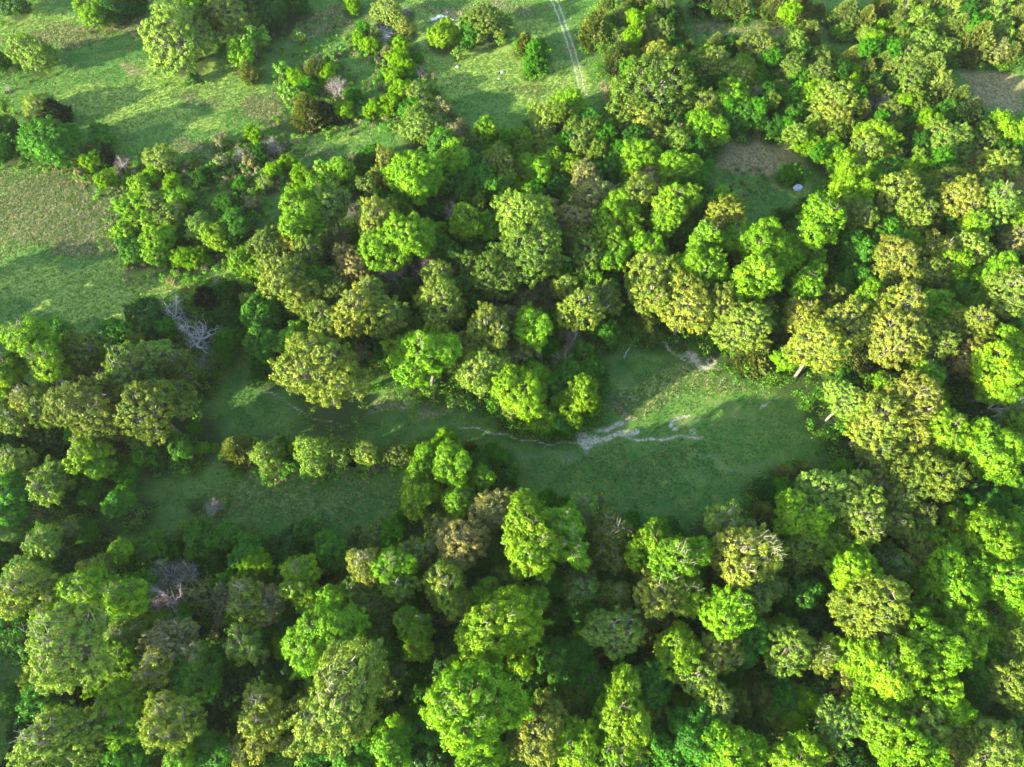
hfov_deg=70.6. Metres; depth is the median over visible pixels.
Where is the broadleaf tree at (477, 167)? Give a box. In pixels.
[462,149,493,190]
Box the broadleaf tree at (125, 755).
[95,716,154,766]
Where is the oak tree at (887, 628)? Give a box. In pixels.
[826,595,902,647]
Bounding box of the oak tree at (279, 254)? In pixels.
[257,249,295,272]
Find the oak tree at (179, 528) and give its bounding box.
[174,520,188,539]
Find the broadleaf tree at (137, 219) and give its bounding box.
[123,208,159,231]
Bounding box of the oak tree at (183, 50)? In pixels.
[137,0,220,79]
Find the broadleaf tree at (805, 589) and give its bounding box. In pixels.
[779,573,828,612]
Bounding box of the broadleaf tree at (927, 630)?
[895,604,972,692]
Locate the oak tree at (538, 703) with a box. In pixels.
[526,687,570,732]
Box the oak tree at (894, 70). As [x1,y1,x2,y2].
[877,59,909,79]
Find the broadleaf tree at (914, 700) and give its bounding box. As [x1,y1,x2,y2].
[886,674,923,716]
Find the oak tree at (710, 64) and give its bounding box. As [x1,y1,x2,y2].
[688,45,734,83]
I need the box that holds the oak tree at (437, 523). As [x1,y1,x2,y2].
[421,511,455,546]
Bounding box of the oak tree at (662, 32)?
[651,18,675,44]
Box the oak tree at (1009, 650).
[993,642,1020,672]
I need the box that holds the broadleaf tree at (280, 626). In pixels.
[264,614,296,648]
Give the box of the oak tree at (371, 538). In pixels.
[359,516,393,553]
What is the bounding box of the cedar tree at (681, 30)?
[675,26,688,41]
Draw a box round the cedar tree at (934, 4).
[913,0,938,9]
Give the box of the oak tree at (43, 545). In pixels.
[20,520,64,563]
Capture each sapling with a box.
[0,96,13,115]
[131,518,140,524]
[139,292,160,303]
[234,25,263,57]
[256,24,270,49]
[272,60,287,77]
[277,81,300,103]
[290,28,305,44]
[313,159,329,180]
[450,45,461,60]
[495,37,505,45]
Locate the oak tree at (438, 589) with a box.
[421,551,471,623]
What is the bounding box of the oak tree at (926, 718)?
[903,691,952,747]
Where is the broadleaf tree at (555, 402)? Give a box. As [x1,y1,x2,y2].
[549,390,571,413]
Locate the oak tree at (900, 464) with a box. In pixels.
[869,446,934,502]
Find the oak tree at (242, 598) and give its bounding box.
[226,573,266,622]
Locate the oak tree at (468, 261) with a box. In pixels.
[451,249,484,291]
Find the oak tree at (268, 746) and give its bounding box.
[243,718,281,765]
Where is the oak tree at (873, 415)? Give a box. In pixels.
[842,387,912,450]
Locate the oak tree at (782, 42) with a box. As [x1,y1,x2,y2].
[771,29,800,53]
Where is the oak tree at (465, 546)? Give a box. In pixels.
[434,513,491,570]
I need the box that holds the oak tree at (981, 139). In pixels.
[964,120,1001,149]
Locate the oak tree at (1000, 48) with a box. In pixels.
[987,36,1012,64]
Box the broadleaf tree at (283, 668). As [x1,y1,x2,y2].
[271,657,304,690]
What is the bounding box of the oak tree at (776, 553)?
[734,530,788,573]
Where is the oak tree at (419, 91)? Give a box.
[403,80,435,102]
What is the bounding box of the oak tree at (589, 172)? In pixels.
[567,157,602,193]
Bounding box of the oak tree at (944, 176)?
[926,161,967,200]
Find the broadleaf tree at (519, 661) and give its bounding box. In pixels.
[504,646,536,677]
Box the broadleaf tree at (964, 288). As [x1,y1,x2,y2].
[945,272,979,303]
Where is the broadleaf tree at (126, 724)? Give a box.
[98,704,143,752]
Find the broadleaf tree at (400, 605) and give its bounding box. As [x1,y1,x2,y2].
[385,597,413,617]
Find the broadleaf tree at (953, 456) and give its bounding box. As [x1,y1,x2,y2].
[933,422,979,460]
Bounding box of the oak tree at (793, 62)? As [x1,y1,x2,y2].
[773,50,810,82]
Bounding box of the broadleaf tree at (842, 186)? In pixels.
[827,171,877,212]
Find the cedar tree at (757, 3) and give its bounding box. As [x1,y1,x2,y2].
[752,0,768,16]
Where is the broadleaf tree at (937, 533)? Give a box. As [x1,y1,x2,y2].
[916,523,953,551]
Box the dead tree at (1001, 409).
[966,398,1022,425]
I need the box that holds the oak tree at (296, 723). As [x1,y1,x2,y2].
[292,704,320,744]
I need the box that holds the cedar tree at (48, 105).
[41,97,72,123]
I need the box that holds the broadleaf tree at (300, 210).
[278,185,327,244]
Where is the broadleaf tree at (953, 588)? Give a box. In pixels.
[911,543,989,621]
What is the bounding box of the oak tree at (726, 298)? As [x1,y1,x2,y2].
[696,281,738,334]
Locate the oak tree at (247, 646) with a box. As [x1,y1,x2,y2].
[222,619,270,667]
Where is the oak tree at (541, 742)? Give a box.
[503,688,568,766]
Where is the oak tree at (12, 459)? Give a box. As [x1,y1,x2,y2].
[0,443,38,475]
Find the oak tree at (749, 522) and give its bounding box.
[724,515,757,544]
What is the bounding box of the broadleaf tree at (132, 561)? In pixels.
[127,543,153,567]
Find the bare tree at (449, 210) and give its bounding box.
[441,198,454,220]
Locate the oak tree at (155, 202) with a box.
[140,190,166,211]
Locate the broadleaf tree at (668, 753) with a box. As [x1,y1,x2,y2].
[649,731,694,766]
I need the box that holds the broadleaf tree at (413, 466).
[405,457,435,482]
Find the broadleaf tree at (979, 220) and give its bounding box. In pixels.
[955,208,994,240]
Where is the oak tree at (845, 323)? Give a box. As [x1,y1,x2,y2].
[818,294,875,350]
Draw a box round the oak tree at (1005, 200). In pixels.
[970,178,1022,226]
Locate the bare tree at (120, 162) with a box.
[114,157,127,168]
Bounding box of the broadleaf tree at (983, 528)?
[961,502,1022,578]
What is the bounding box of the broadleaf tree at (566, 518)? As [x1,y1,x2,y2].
[543,500,586,539]
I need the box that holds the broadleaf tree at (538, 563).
[508,527,564,582]
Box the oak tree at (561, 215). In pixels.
[551,202,595,233]
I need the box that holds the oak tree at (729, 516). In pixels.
[703,498,744,537]
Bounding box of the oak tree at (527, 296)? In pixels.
[513,288,537,311]
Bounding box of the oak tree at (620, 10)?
[606,1,633,26]
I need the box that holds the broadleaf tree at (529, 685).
[501,664,544,701]
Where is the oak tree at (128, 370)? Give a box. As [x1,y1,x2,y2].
[100,339,154,396]
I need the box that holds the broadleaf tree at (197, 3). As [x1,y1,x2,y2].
[158,0,217,33]
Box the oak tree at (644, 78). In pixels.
[603,46,699,128]
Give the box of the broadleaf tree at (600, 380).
[586,367,602,389]
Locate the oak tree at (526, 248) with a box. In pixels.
[489,211,570,290]
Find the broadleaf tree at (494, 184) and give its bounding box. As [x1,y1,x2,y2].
[473,168,509,201]
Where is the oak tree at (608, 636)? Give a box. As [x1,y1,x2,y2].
[577,605,647,660]
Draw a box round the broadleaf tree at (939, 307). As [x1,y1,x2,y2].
[912,287,964,329]
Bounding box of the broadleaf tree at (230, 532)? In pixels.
[205,522,244,551]
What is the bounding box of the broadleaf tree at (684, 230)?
[670,217,694,249]
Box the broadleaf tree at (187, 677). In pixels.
[167,643,225,703]
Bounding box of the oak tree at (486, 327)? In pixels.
[464,301,511,353]
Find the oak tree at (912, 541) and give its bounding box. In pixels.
[895,517,928,556]
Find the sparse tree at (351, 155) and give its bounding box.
[342,152,365,167]
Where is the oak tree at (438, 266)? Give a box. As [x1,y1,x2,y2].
[419,259,463,296]
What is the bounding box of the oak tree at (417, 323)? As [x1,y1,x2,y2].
[407,312,426,331]
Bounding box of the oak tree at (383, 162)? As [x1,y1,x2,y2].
[375,142,397,167]
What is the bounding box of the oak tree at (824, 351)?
[782,318,851,377]
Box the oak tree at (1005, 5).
[983,0,1015,13]
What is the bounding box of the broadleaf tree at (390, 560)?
[368,545,417,582]
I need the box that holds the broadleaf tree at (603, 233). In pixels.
[589,211,644,249]
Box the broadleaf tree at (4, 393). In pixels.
[0,382,22,406]
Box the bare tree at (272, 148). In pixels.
[263,134,280,154]
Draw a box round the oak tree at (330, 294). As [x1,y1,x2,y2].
[318,271,352,305]
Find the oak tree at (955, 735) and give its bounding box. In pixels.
[933,715,970,754]
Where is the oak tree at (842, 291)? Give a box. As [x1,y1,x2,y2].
[807,282,853,312]
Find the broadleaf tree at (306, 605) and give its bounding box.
[291,584,319,615]
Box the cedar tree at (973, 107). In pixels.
[950,98,984,139]
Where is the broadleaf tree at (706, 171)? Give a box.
[686,153,714,183]
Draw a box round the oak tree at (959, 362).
[944,337,990,379]
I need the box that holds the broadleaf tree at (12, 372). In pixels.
[0,350,29,387]
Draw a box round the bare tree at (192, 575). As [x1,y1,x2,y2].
[172,557,201,584]
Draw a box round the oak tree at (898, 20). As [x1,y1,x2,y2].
[886,7,914,33]
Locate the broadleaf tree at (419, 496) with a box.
[398,470,446,521]
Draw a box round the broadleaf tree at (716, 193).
[703,184,740,218]
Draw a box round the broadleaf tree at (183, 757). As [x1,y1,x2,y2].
[162,742,197,766]
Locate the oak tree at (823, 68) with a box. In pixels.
[804,58,835,84]
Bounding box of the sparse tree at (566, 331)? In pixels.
[555,326,573,339]
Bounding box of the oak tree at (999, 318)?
[976,292,1012,326]
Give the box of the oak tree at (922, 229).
[903,218,926,235]
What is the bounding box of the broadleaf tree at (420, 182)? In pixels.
[380,146,444,205]
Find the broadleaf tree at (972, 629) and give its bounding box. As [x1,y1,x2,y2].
[933,607,993,659]
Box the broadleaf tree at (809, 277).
[786,256,828,306]
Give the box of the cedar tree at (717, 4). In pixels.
[709,0,728,19]
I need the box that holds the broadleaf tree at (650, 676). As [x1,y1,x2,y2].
[630,656,673,709]
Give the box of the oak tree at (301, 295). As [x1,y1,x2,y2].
[275,274,322,315]
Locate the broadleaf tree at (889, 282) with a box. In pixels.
[873,270,907,297]
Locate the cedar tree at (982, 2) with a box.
[954,0,984,15]
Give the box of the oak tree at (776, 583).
[762,574,789,602]
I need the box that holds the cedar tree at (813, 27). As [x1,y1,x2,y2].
[800,20,821,46]
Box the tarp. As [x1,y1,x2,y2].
[793,184,802,191]
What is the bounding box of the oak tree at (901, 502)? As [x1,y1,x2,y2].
[882,478,919,520]
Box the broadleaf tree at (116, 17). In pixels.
[94,0,137,25]
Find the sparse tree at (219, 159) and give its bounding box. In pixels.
[212,152,228,167]
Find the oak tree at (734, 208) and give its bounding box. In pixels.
[703,193,746,230]
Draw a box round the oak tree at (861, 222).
[840,197,881,245]
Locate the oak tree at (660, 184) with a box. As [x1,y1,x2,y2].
[640,180,664,212]
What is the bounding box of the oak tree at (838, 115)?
[813,101,854,140]
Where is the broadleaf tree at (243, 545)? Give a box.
[226,534,265,568]
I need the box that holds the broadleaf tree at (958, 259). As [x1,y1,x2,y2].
[933,248,975,281]
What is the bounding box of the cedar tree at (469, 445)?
[462,440,477,453]
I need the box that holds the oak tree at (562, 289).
[549,273,582,303]
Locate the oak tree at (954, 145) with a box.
[925,121,973,163]
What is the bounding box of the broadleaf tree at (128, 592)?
[96,573,164,617]
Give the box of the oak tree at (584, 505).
[569,489,599,532]
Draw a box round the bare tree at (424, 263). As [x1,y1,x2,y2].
[411,255,433,283]
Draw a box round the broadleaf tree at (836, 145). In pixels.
[818,133,844,163]
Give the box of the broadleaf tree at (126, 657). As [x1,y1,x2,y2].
[92,637,146,681]
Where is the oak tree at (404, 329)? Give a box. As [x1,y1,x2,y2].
[391,318,412,334]
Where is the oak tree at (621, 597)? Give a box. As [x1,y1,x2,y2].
[603,578,632,613]
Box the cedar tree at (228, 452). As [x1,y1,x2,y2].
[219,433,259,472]
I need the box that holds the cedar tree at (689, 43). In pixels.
[685,38,695,50]
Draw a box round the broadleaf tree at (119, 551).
[105,536,134,564]
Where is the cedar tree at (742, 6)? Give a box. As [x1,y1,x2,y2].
[722,0,752,22]
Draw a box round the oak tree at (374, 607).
[345,585,398,623]
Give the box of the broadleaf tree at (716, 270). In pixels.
[667,244,729,295]
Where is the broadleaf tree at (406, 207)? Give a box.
[387,191,413,216]
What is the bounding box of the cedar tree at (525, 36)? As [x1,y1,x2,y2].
[514,31,531,57]
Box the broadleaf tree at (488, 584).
[468,576,505,605]
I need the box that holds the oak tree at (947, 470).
[899,448,971,503]
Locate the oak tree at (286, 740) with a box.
[277,730,298,757]
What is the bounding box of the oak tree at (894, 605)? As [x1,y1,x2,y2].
[828,572,913,636]
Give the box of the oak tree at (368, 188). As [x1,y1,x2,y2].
[355,172,385,197]
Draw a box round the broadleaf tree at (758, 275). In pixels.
[727,248,784,304]
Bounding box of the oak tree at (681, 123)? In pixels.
[665,115,689,134]
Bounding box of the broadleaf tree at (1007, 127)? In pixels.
[987,107,1023,143]
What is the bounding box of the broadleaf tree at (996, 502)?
[969,486,1012,521]
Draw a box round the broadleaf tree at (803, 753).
[768,732,827,766]
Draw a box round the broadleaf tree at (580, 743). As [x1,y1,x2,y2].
[552,715,602,766]
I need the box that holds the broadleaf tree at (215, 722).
[191,702,227,731]
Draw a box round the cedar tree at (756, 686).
[734,669,774,719]
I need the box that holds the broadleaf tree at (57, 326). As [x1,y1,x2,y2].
[27,315,72,350]
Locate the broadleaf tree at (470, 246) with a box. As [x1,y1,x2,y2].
[463,236,485,253]
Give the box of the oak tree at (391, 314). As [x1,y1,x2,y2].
[351,288,412,340]
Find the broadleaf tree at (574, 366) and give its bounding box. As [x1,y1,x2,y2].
[550,357,589,387]
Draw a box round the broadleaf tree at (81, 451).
[61,431,115,474]
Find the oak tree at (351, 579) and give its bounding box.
[338,572,382,608]
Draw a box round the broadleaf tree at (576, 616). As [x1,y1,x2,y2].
[563,594,599,626]
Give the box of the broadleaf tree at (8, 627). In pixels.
[0,602,29,640]
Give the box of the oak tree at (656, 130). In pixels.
[640,120,669,152]
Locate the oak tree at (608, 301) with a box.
[583,278,624,318]
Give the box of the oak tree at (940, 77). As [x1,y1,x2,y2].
[925,69,958,99]
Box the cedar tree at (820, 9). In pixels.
[811,2,827,23]
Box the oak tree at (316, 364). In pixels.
[267,326,374,408]
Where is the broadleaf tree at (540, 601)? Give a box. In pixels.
[492,582,550,624]
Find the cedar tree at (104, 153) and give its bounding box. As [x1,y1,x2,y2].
[95,147,117,168]
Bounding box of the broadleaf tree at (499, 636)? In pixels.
[453,585,552,663]
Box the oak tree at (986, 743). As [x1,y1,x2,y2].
[948,718,1023,766]
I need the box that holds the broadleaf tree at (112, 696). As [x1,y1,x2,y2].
[86,676,145,724]
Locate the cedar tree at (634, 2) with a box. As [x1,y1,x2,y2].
[621,0,644,21]
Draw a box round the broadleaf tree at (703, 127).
[683,107,730,146]
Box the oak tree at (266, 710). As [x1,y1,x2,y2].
[237,678,286,741]
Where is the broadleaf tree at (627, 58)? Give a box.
[619,54,653,84]
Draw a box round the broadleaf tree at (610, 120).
[587,114,619,137]
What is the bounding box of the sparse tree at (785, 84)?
[775,79,790,90]
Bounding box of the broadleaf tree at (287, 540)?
[276,522,307,559]
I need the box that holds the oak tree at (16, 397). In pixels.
[7,384,49,417]
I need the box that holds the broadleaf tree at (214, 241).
[195,221,236,251]
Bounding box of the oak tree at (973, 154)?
[959,142,989,166]
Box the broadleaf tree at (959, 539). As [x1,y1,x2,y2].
[928,530,981,578]
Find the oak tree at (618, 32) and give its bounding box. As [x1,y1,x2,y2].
[610,26,627,39]
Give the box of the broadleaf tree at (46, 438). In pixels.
[26,409,64,450]
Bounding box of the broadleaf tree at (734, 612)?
[698,584,756,641]
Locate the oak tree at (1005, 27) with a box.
[988,12,1015,38]
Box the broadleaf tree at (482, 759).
[455,735,508,766]
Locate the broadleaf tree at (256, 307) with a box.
[238,291,283,327]
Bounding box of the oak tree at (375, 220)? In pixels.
[355,194,399,238]
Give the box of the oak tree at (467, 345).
[452,330,493,369]
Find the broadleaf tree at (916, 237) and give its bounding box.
[904,226,926,257]
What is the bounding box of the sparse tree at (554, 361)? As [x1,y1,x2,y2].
[542,347,580,373]
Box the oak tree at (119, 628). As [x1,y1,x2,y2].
[102,612,152,651]
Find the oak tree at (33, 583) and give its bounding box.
[0,563,59,620]
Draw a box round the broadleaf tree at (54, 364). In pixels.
[23,344,73,383]
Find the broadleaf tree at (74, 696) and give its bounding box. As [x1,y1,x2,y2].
[46,680,89,713]
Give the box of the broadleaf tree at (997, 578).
[966,552,1023,615]
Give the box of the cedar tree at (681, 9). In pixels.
[673,4,685,23]
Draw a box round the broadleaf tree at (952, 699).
[912,670,978,728]
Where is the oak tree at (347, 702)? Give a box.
[284,634,389,764]
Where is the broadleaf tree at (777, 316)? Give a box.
[770,309,789,332]
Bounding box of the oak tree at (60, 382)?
[54,377,70,391]
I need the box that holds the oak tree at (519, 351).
[502,341,542,366]
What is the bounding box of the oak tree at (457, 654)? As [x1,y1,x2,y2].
[449,647,482,663]
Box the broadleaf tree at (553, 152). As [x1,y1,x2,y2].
[535,134,564,166]
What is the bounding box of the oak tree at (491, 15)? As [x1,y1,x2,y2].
[462,1,514,42]
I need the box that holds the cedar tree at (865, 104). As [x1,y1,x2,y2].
[850,98,872,131]
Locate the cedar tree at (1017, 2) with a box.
[1005,0,1023,10]
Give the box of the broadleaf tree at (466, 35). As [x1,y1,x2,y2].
[455,15,489,47]
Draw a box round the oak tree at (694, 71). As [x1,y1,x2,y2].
[671,65,701,87]
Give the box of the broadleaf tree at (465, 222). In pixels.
[448,201,484,241]
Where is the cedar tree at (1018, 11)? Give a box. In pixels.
[1006,4,1023,38]
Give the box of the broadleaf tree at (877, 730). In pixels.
[846,688,907,763]
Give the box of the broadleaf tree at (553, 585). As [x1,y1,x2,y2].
[529,569,567,600]
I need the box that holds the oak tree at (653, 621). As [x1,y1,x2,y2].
[633,601,676,632]
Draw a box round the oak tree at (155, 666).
[131,645,177,689]
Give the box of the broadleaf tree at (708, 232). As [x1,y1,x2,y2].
[686,217,724,255]
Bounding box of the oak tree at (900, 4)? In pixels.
[891,0,915,19]
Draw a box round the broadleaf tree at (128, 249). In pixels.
[114,235,144,263]
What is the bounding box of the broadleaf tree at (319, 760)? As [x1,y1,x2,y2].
[295,735,331,766]
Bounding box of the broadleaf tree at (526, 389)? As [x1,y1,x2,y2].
[491,363,547,421]
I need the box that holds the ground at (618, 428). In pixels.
[0,0,1023,766]
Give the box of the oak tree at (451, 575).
[435,552,466,580]
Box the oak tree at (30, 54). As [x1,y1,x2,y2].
[4,30,60,73]
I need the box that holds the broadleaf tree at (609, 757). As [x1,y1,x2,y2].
[591,730,636,766]
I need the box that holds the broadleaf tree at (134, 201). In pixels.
[113,191,149,213]
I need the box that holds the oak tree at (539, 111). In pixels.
[528,101,558,130]
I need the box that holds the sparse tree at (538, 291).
[523,275,554,306]
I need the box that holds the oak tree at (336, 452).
[321,434,350,468]
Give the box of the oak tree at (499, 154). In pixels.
[480,140,513,174]
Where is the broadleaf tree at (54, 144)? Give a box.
[11,114,84,167]
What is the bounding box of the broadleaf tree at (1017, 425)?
[992,400,1023,433]
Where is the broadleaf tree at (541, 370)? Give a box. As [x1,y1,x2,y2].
[517,359,552,399]
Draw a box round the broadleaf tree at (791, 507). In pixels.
[772,487,834,544]
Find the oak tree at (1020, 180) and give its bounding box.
[1002,165,1023,189]
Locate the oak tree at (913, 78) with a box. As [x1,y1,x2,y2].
[892,56,935,93]
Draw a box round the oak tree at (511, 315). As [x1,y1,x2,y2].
[495,304,519,336]
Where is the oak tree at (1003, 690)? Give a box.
[985,658,1023,717]
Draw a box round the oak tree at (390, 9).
[369,0,404,27]
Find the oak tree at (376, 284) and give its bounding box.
[351,273,388,299]
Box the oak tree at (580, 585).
[561,567,602,606]
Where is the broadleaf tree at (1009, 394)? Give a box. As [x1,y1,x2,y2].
[972,367,1023,406]
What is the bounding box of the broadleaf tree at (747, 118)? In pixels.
[721,98,767,135]
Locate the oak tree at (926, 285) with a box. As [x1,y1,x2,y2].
[900,267,934,296]
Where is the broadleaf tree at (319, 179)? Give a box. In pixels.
[305,170,331,196]
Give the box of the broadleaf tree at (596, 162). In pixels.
[582,155,605,177]
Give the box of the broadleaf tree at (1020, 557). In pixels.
[986,537,1023,591]
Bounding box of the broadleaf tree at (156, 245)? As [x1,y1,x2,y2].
[137,221,177,266]
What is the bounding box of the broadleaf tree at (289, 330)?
[272,320,309,353]
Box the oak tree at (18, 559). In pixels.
[0,553,43,588]
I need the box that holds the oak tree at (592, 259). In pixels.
[560,232,605,280]
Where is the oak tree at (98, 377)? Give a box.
[91,371,123,400]
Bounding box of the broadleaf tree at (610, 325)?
[587,316,621,348]
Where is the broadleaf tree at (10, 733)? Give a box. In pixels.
[4,714,46,747]
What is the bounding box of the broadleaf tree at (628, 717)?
[591,662,651,766]
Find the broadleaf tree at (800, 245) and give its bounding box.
[779,232,809,262]
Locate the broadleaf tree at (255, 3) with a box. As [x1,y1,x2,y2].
[243,0,268,18]
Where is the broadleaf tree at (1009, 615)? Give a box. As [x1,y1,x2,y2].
[988,593,1023,621]
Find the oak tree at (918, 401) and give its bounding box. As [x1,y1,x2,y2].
[880,368,945,431]
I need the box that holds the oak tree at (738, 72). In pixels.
[714,55,757,90]
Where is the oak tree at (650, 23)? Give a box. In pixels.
[638,11,661,39]
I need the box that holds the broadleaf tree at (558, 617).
[542,601,574,634]
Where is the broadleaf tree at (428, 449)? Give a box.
[414,438,440,468]
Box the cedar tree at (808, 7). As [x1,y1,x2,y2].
[785,0,815,28]
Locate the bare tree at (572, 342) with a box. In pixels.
[562,330,581,353]
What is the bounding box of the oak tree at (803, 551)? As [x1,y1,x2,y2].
[772,516,831,575]
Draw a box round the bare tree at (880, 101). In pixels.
[867,90,889,111]
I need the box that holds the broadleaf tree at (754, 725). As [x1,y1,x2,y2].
[731,707,777,747]
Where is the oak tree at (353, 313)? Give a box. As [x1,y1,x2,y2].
[328,281,386,339]
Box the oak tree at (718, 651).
[697,630,745,675]
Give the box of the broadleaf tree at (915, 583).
[909,555,946,596]
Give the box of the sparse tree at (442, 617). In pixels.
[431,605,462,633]
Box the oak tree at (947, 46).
[932,32,961,63]
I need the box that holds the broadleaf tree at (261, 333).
[241,317,280,364]
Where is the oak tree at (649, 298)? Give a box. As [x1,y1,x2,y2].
[627,271,674,323]
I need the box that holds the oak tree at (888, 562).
[868,538,916,585]
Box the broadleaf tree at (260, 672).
[232,651,279,698]
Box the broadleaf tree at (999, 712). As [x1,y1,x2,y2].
[985,701,1023,737]
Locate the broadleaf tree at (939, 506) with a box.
[920,487,958,525]
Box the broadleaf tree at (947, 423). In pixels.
[920,401,969,453]
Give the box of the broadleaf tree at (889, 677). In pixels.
[846,634,928,702]
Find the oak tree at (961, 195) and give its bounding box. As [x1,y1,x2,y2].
[933,173,988,227]
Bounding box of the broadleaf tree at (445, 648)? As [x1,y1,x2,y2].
[421,623,458,684]
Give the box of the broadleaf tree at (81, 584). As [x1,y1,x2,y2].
[52,558,120,606]
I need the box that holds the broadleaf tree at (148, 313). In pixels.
[123,295,171,340]
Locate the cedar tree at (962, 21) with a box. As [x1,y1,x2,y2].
[939,13,971,47]
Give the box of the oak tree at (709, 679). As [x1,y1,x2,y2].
[673,657,718,699]
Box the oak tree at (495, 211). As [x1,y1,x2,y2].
[491,193,525,226]
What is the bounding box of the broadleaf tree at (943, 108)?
[925,98,958,124]
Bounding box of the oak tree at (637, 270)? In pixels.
[624,247,680,295]
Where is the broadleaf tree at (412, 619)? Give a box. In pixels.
[392,600,435,647]
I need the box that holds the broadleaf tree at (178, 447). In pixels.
[167,428,193,460]
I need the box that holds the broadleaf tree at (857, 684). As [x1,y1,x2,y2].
[850,663,907,717]
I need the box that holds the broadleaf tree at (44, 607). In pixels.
[27,589,74,628]
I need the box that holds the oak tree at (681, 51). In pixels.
[666,46,689,72]
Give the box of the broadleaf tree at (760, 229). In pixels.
[725,216,793,261]
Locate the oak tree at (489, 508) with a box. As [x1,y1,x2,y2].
[467,488,514,533]
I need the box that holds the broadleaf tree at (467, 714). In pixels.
[418,658,534,758]
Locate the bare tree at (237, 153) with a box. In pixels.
[229,147,244,163]
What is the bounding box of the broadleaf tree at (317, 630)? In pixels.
[280,596,372,684]
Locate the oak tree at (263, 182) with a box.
[255,173,273,189]
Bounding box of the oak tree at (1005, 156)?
[972,147,1022,182]
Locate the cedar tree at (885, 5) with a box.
[867,0,893,18]
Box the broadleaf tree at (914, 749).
[877,712,953,766]
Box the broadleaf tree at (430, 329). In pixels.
[423,320,458,340]
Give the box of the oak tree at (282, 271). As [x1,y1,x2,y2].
[254,252,309,302]
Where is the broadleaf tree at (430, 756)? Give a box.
[409,730,452,766]
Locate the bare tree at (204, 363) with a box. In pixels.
[195,353,213,369]
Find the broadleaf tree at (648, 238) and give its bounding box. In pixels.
[629,229,668,267]
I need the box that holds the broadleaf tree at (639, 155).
[614,137,671,178]
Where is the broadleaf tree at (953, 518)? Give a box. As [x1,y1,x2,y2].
[939,504,968,533]
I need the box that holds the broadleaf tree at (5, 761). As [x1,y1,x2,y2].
[0,738,40,766]
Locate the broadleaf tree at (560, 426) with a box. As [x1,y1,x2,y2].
[539,406,573,436]
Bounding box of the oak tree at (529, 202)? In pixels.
[490,187,556,239]
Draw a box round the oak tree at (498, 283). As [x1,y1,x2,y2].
[467,242,524,305]
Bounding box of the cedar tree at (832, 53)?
[822,48,835,67]
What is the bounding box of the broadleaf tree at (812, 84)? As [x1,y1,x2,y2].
[795,78,833,106]
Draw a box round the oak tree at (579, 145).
[563,114,601,156]
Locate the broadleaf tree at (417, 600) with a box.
[398,587,425,612]
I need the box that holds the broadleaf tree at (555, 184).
[546,173,569,196]
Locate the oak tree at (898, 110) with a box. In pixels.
[874,98,909,128]
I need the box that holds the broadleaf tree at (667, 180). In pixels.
[655,175,681,186]
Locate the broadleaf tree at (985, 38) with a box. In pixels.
[951,20,995,67]
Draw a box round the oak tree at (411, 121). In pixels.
[398,105,438,144]
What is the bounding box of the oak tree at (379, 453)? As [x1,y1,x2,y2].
[376,449,381,460]
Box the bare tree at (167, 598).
[146,576,191,615]
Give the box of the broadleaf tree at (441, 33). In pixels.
[424,16,461,48]
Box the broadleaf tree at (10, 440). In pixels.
[0,430,28,459]
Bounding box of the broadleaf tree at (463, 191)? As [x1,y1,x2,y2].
[449,167,475,202]
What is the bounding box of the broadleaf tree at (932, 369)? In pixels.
[901,351,945,387]
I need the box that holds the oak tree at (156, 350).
[137,339,176,375]
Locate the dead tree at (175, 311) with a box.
[161,294,187,330]
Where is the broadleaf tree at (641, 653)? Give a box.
[622,630,663,662]
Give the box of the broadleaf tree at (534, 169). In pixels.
[516,151,553,185]
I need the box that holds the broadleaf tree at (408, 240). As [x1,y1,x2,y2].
[372,210,436,278]
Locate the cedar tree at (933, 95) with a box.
[911,91,940,117]
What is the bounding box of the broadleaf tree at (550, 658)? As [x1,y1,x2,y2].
[524,632,578,692]
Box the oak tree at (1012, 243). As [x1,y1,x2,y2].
[996,224,1023,256]
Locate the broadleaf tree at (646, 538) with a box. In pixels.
[623,517,673,572]
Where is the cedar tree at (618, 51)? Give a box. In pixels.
[603,38,629,76]
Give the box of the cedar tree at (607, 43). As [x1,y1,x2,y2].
[599,39,610,52]
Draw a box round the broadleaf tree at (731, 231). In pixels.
[722,219,749,261]
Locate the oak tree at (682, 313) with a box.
[655,269,719,334]
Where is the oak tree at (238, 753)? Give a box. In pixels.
[224,732,253,766]
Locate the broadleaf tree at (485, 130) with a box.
[471,115,500,143]
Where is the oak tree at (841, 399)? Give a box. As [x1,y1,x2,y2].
[821,379,869,421]
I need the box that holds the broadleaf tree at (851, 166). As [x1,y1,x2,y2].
[827,146,876,186]
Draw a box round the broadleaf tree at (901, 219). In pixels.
[885,205,908,228]
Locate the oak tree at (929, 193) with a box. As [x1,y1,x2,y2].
[919,183,946,210]
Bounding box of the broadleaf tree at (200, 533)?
[183,518,217,560]
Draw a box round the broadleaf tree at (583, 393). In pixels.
[561,372,598,413]
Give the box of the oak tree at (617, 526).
[590,506,634,557]
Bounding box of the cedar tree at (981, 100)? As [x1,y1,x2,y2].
[972,97,985,115]
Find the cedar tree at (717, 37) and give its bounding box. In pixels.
[706,31,723,48]
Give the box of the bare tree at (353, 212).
[347,198,360,225]
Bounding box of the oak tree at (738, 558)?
[708,522,779,589]
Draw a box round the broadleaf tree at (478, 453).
[467,443,491,471]
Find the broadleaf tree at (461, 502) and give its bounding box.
[440,480,475,519]
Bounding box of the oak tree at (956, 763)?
[950,749,970,766]
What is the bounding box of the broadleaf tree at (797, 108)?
[781,99,809,123]
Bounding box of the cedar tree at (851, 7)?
[826,0,862,34]
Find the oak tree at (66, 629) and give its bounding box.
[19,597,115,693]
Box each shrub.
[183,70,200,85]
[185,499,202,512]
[328,51,336,61]
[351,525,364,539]
[392,380,400,387]
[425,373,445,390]
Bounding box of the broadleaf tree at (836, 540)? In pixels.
[822,521,850,557]

